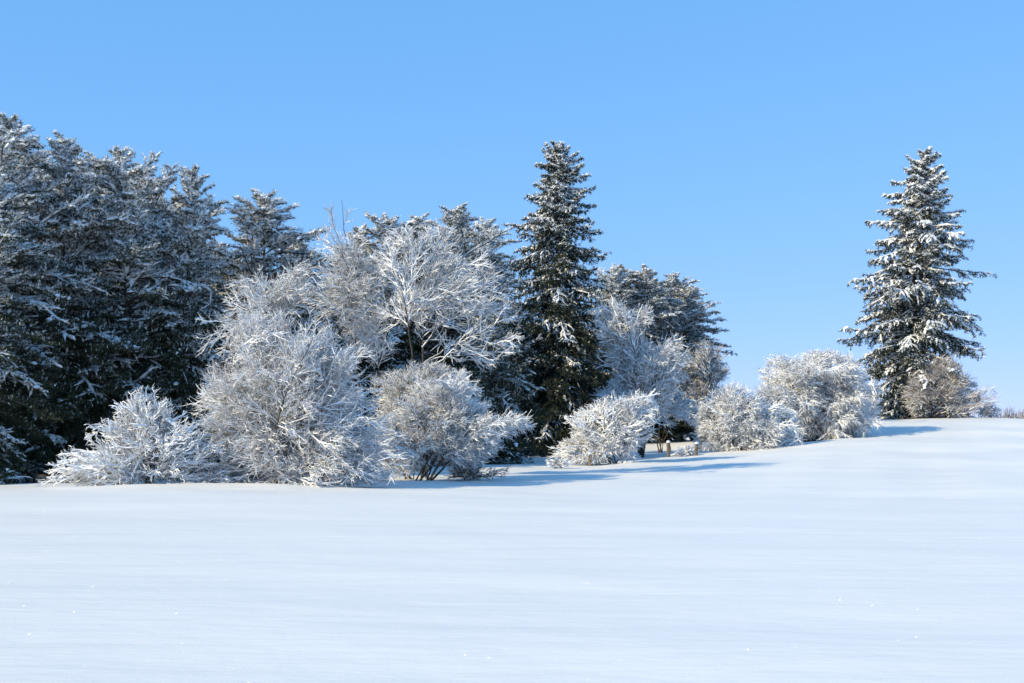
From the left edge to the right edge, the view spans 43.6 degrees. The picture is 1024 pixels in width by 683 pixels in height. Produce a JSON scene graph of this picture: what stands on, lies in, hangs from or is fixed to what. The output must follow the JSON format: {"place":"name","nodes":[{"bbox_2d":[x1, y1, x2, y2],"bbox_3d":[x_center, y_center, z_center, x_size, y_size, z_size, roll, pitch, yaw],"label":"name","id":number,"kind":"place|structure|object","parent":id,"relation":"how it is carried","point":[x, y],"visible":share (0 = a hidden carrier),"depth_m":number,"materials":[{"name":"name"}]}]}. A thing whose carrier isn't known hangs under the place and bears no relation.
{"place":"outdoors","nodes":[
{"label":"outdoors","id":0,"kind":"place"},
{"bbox_2d":[0,417,1023,682],"bbox_3d":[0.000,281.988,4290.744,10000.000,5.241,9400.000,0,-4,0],"label":"snowy ground","id":1,"kind":"structure","parent":0,"point":[892,551],"depth_m":14.67,"materials":[{"name":"white snow"}]},
{"bbox_2d":[0,165,71,484],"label":"pine tree","id":2,"kind":"object","parent":1,"relation":"on","point":[9,365],"visible":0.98,"depth_m":41.55,"materials":[{"name":"green plant"}]},
{"bbox_2d":[0,112,116,482],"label":"pine tree","id":3,"kind":"object","parent":1,"relation":"on","point":[22,158],"visible":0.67,"depth_m":45.04,"materials":[{"name":"green plant"}]},
{"bbox_2d":[0,155,123,474],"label":"pine tree","id":4,"kind":"object","parent":1,"relation":"on","point":[41,175],"visible":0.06,"depth_m":53.85,"materials":[{"name":"green plant"}]},
{"bbox_2d":[1,129,157,482],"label":"pine tree","id":5,"kind":"object","parent":1,"relation":"on","point":[69,166],"visible":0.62,"depth_m":46.53,"materials":[{"name":"green plant"}]},
{"bbox_2d":[30,150,180,475],"bbox_3d":[-17.953,-0.797,55.294,8.083,15.126,7.691,0,-4,-7],"label":"pine tree","id":6,"kind":"object","parent":1,"relation":"on","point":[92,171],"visible":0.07,"depth_m":54.61,"materials":[{"name":"green plant"}]},
{"bbox_2d":[35,385,225,485],"bbox_3d":[-10.153,2.498,33.949,4.444,2.802,3.292,2,-4,-33],"label":"snowy shrub","id":7,"kind":"object","parent":1,"relation":"on","point":[141,448],"visible":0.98,"depth_m":33.59,"materials":[{"name":"white plant"}]},
{"bbox_2d":[46,145,214,478],"bbox_3d":[-14.244,-0.628,48.184,6.606,13.490,6.680,-3,-5,41],"label":"pine tree","id":8,"kind":"object","parent":1,"relation":"on","point":[127,205],"visible":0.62,"depth_m":47.51,"materials":[{"name":"green plant"}]},
{"bbox_2d":[96,161,227,433],"bbox_3d":[-15.361,-0.638,56.227,7.626,14.668,7.542,1,-4,-15],"label":"pine tree","id":9,"kind":"object","parent":1,"relation":"on","point":[165,181],"visible":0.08,"depth_m":55.83,"materials":[{"name":"green plant"}]},
{"bbox_2d":[115,163,236,473],"bbox_3d":[-12.507,-0.359,49.317,5.501,13.455,4.817,-1,-4,17],"label":"pine tree","id":10,"kind":"object","parent":1,"relation":"on","point":[196,234],"visible":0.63,"depth_m":49.03,"materials":[{"name":"green plant"}]},
{"bbox_2d":[133,194,238,403],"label":"pine tree","id":11,"kind":"object","parent":1,"relation":"on","point":[200,263],"visible":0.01,"depth_m":67.75,"materials":[{"name":"green plant"}]},
{"bbox_2d":[198,467,234,482],"bbox_3d":[-7.846,3.568,33.906,1.139,0.483,0.803,0,-4,0],"label":"weed clump","id":12,"kind":"object","parent":1,"relation":"on","point":[217,478],"visible":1,"depth_m":33.77,"materials":[{"name":"white plant"}]},
{"bbox_2d":[179,240,270,453],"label":"pine tree","id":13,"kind":"object","parent":1,"relation":"on","point":[224,244],"visible":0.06,"depth_m":59.79,"materials":[{"name":"green plant"}]},
{"bbox_2d":[196,255,326,359],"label":"bare tree","id":14,"kind":"object","parent":1,"relation":"on","point":[279,295],"visible":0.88,"depth_m":41.16,"materials":[{"name":"white plant"}]},
{"bbox_2d":[188,188,366,473],"bbox_3d":[-10.035,-0.057,52.394,9.083,12.748,8.642,-3,-5,38],"label":"pine tree","id":15,"kind":"object","parent":1,"relation":"on","point":[267,212],"visible":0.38,"depth_m":51.87,"materials":[{"name":"green plant"}]},
{"bbox_2d":[165,301,418,486],"bbox_3d":[-6.015,1.420,34.849,6.951,5.106,4.029,0,-4,0],"label":"snowy shrub","id":16,"kind":"object","parent":1,"relation":"on","point":[259,432],"visible":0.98,"depth_m":34.29,"materials":[{"name":"white plant"}]},
{"bbox_2d":[255,240,354,427],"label":"pine tree","id":17,"kind":"object","parent":1,"relation":"on","point":[306,249],"visible":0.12,"depth_m":55.18,"materials":[{"name":"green plant"}]},
{"bbox_2d":[310,296,360,412],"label":"pine tree","id":18,"kind":"object","parent":1,"relation":"on","point":[330,319],"visible":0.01,"depth_m":59.96,"materials":[{"name":"green plant"}]},
{"bbox_2d":[278,200,410,475],"bbox_3d":[-5.580,-0.087,43.167,4.698,9.492,3.047,0,-4,0],"label":"bare tree","id":19,"kind":"object","parent":1,"relation":"on","point":[354,290],"visible":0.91,"depth_m":42.99,"materials":[{"name":"white plant"}]},
{"bbox_2d":[323,267,382,409],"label":"pine tree","id":20,"kind":"object","parent":1,"relation":"on","point":[327,291],"depth_m":67.67,"materials":[{"name":"green plant"}]},
{"bbox_2d":[312,225,412,463],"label":"pine tree","id":21,"kind":"object","parent":1,"relation":"on","point":[356,229],"visible":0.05,"depth_m":59.03,"materials":[{"name":"green plant"}]},
{"bbox_2d":[318,211,458,465],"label":"pine tree","id":22,"kind":"object","parent":1,"relation":"on","point":[389,224],"visible":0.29,"depth_m":57.14,"materials":[{"name":"green plant"}]},
{"bbox_2d":[356,212,477,426],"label":"pine tree","id":23,"kind":"object","parent":1,"relation":"on","point":[417,223],"visible":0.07,"depth_m":59.89,"materials":[{"name":"green plant"}]},
{"bbox_2d":[367,356,489,478],"bbox_3d":[-2.696,2.452,40.792,4.267,4.002,2.812,0,-4,0],"label":"bare shrub","id":24,"kind":"object","parent":1,"relation":"on","point":[393,388],"visible":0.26,"depth_m":40.27,"materials":[{"name":"white plant"}]},
{"bbox_2d":[367,217,527,476],"bbox_3d":[-2.107,0.155,42.440,5.278,8.770,3.737,0,-4,0],"label":"bare tree","id":25,"kind":"object","parent":1,"relation":"on","point":[444,280],"visible":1,"depth_m":41.84,"materials":[{"name":"white plant"}]},
{"bbox_2d":[362,202,533,466],"bbox_3d":[-2.921,0.162,57.931,7.014,13.060,8.010,-2,-4,30],"label":"pine tree","id":26,"kind":"object","parent":1,"relation":"on","point":[458,217],"visible":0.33,"depth_m":57.39,"materials":[{"name":"green plant"}]},
{"bbox_2d":[361,368,536,480],"bbox_3d":[-2.163,2.549,38.985,5.884,3.572,3.302,0,-4,0],"label":"snowy shrub","id":27,"kind":"object","parent":1,"relation":"on","point":[441,424],"visible":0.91,"depth_m":38.58,"materials":[{"name":"white plant"}]},
{"bbox_2d":[444,460,511,480],"bbox_3d":[-1.032,3.978,39.829,2.083,0.780,1.174,2,-4,-22],"label":"weed clump","id":28,"kind":"object","parent":1,"relation":"on","point":[470,473],"visible":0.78,"depth_m":39.73,"materials":[{"name":"white plant"}]},
{"bbox_2d":[411,217,549,463],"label":"pine tree","id":29,"kind":"object","parent":1,"relation":"on","point":[487,226],"visible":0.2,"depth_m":60.20,"materials":[{"name":"green plant"}]},
{"bbox_2d":[450,260,546,464],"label":"pine tree","id":30,"kind":"object","parent":1,"relation":"on","point":[508,373],"visible":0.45,"depth_m":57.48,"materials":[{"name":"green plant"}]},
{"bbox_2d":[494,300,539,451],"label":"pine tree","id":31,"kind":"object","parent":1,"relation":"on","point":[527,440],"visible":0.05,"depth_m":79.42,"materials":[{"name":"green plant"}]},
{"bbox_2d":[519,333,562,447],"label":"pine tree","id":32,"kind":"object","parent":1,"relation":"on","point":[533,359],"visible":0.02,"depth_m":96.05,"materials":[{"name":"green plant"}]},
{"bbox_2d":[544,456,572,468],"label":"weed clump","id":33,"kind":"object","parent":1,"relation":"on","point":[556,463],"visible":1,"depth_m":50.72,"materials":[{"name":"white plant"}]},
{"bbox_2d":[492,140,626,456],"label":"spruce tree","id":34,"kind":"object","parent":1,"relation":"on","point":[559,382],"visible":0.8,"depth_m":70.72,"materials":[{"name":"green plant"}]},
{"bbox_2d":[588,452,591,465],"bbox_3d":[3.220,4.885,52.803,0.177,0.653,0.181,-1,-4,9],"label":"fence post","id":35,"kind":"object","parent":1,"relation":"on","point":[589,461],"visible":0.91,"depth_m":52.75,"materials":[{"name":"brown wood"}]},
{"bbox_2d":[547,388,666,463],"bbox_3d":[3.972,3.590,53.902,5.072,3.255,2.945,0,-4,0],"label":"snowy shrub","id":36,"kind":"object","parent":1,"relation":"on","point":[599,433],"visible":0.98,"depth_m":53.44,"materials":[{"name":"white plant"}]},
{"bbox_2d":[574,263,658,444],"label":"pine tree","id":37,"kind":"object","parent":1,"relation":"on","point":[617,278],"visible":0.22,"depth_m":83.92,"materials":[{"name":"green plant"}]},
{"bbox_2d":[568,266,684,443],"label":"pine tree","id":38,"kind":"object","parent":1,"relation":"on","point":[628,287],"visible":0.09,"depth_m":84.88,"materials":[{"name":"green plant"}]},
{"bbox_2d":[591,296,694,457],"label":"bare tree","id":39,"kind":"object","parent":1,"relation":"on","point":[648,369],"visible":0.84,"depth_m":62.65,"materials":[{"name":"white plant"}]},
{"bbox_2d":[581,263,715,441],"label":"pine tree","id":40,"kind":"object","parent":1,"relation":"on","point":[647,274],"visible":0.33,"depth_m":85.39,"materials":[{"name":"green plant"}]},
{"bbox_2d":[666,440,669,456],"bbox_3d":[7.240,5.008,59.292,0.195,0.858,0.196,-2,-4,33],"label":"fence post","id":41,"kind":"object","parent":1,"relation":"on","point":[668,448],"visible":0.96,"depth_m":59.23,"materials":[{"name":"brown wood"}]},
{"bbox_2d":[651,385,699,452],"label":"snowy shrub","id":42,"kind":"object","parent":1,"relation":"on","point":[690,403],"visible":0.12,"depth_m":69.60,"materials":[{"name":"plant"}]},
{"bbox_2d":[637,271,727,440],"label":"pine tree","id":43,"kind":"object","parent":1,"relation":"on","point":[677,284],"visible":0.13,"depth_m":89.53,"materials":[{"name":"green plant"}]},
{"bbox_2d":[670,445,699,456],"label":"weed clump","id":44,"kind":"object","parent":1,"relation":"on","point":[688,450],"visible":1,"depth_m":59.73,"materials":[{"name":"white plant"}]},
{"bbox_2d":[644,284,737,440],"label":"pine tree","id":45,"kind":"object","parent":1,"relation":"on","point":[686,323],"visible":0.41,"depth_m":87.70,"materials":[{"name":"green plant"}]},
{"bbox_2d":[695,442,698,455],"bbox_3d":[8.394,4.919,58.243,0.195,0.716,0.268,1,-4,-13],"label":"fence post","id":46,"kind":"object","parent":1,"relation":"on","point":[696,448],"visible":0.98,"depth_m":58.18,"materials":[{"name":"brown wood"}]},
{"bbox_2d":[675,335,731,432],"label":"bare tree","id":47,"kind":"object","parent":1,"relation":"on","point":[703,376],"visible":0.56,"depth_m":79.69,"materials":[{"name":"white plant"}]},
{"bbox_2d":[690,375,806,451],"bbox_3d":[11.417,3.504,61.819,5.714,3.748,3.796,0,-4,0],"label":"snowy shrub","id":48,"kind":"object","parent":1,"relation":"on","point":[729,419],"visible":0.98,"depth_m":61.06,"materials":[{"name":"white plant"}]},
{"bbox_2d":[754,347,882,440],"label":"snowy shrub","id":49,"kind":"object","parent":1,"relation":"on","point":[820,399],"visible":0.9,"depth_m":66.23,"materials":[{"name":"white plant"}]},
{"bbox_2d":[862,377,883,419],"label":"snowy shrub","id":50,"kind":"object","parent":1,"relation":"on","point":[876,392],"visible":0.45,"depth_m":75.73,"materials":[{"name":"white plant"}]},
{"bbox_2d":[836,146,996,418],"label":"spruce tree","id":51,"kind":"object","parent":1,"relation":"on","point":[922,290],"visible":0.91,"depth_m":84.42,"materials":[{"name":"green plant"}]},
{"bbox_2d":[862,406,1023,418],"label":"wood","id":52,"kind":"object","parent":1,"relation":"on","point":[1013,414],"depth_m":381.31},
{"bbox_2d":[900,352,1001,417],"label":"bare shrub","id":53,"kind":"object","parent":1,"relation":"on","point":[953,385],"visible":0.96,"depth_m":81.39,"materials":[{"name":"brown plant"}]},
{"bbox_2d":[972,403,1001,417],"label":"weed clump","id":54,"kind":"object","parent":1,"relation":"on","point":[987,411],"visible":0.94,"depth_m":81.89,"materials":[{"name":"white plant"}]},
{"bbox_2d":[0,0,1023,417],"label":"sky","id":55,"kind":"structure","parent":0,"point":[745,149],"materials":[{"name":"blue"}]}
]}

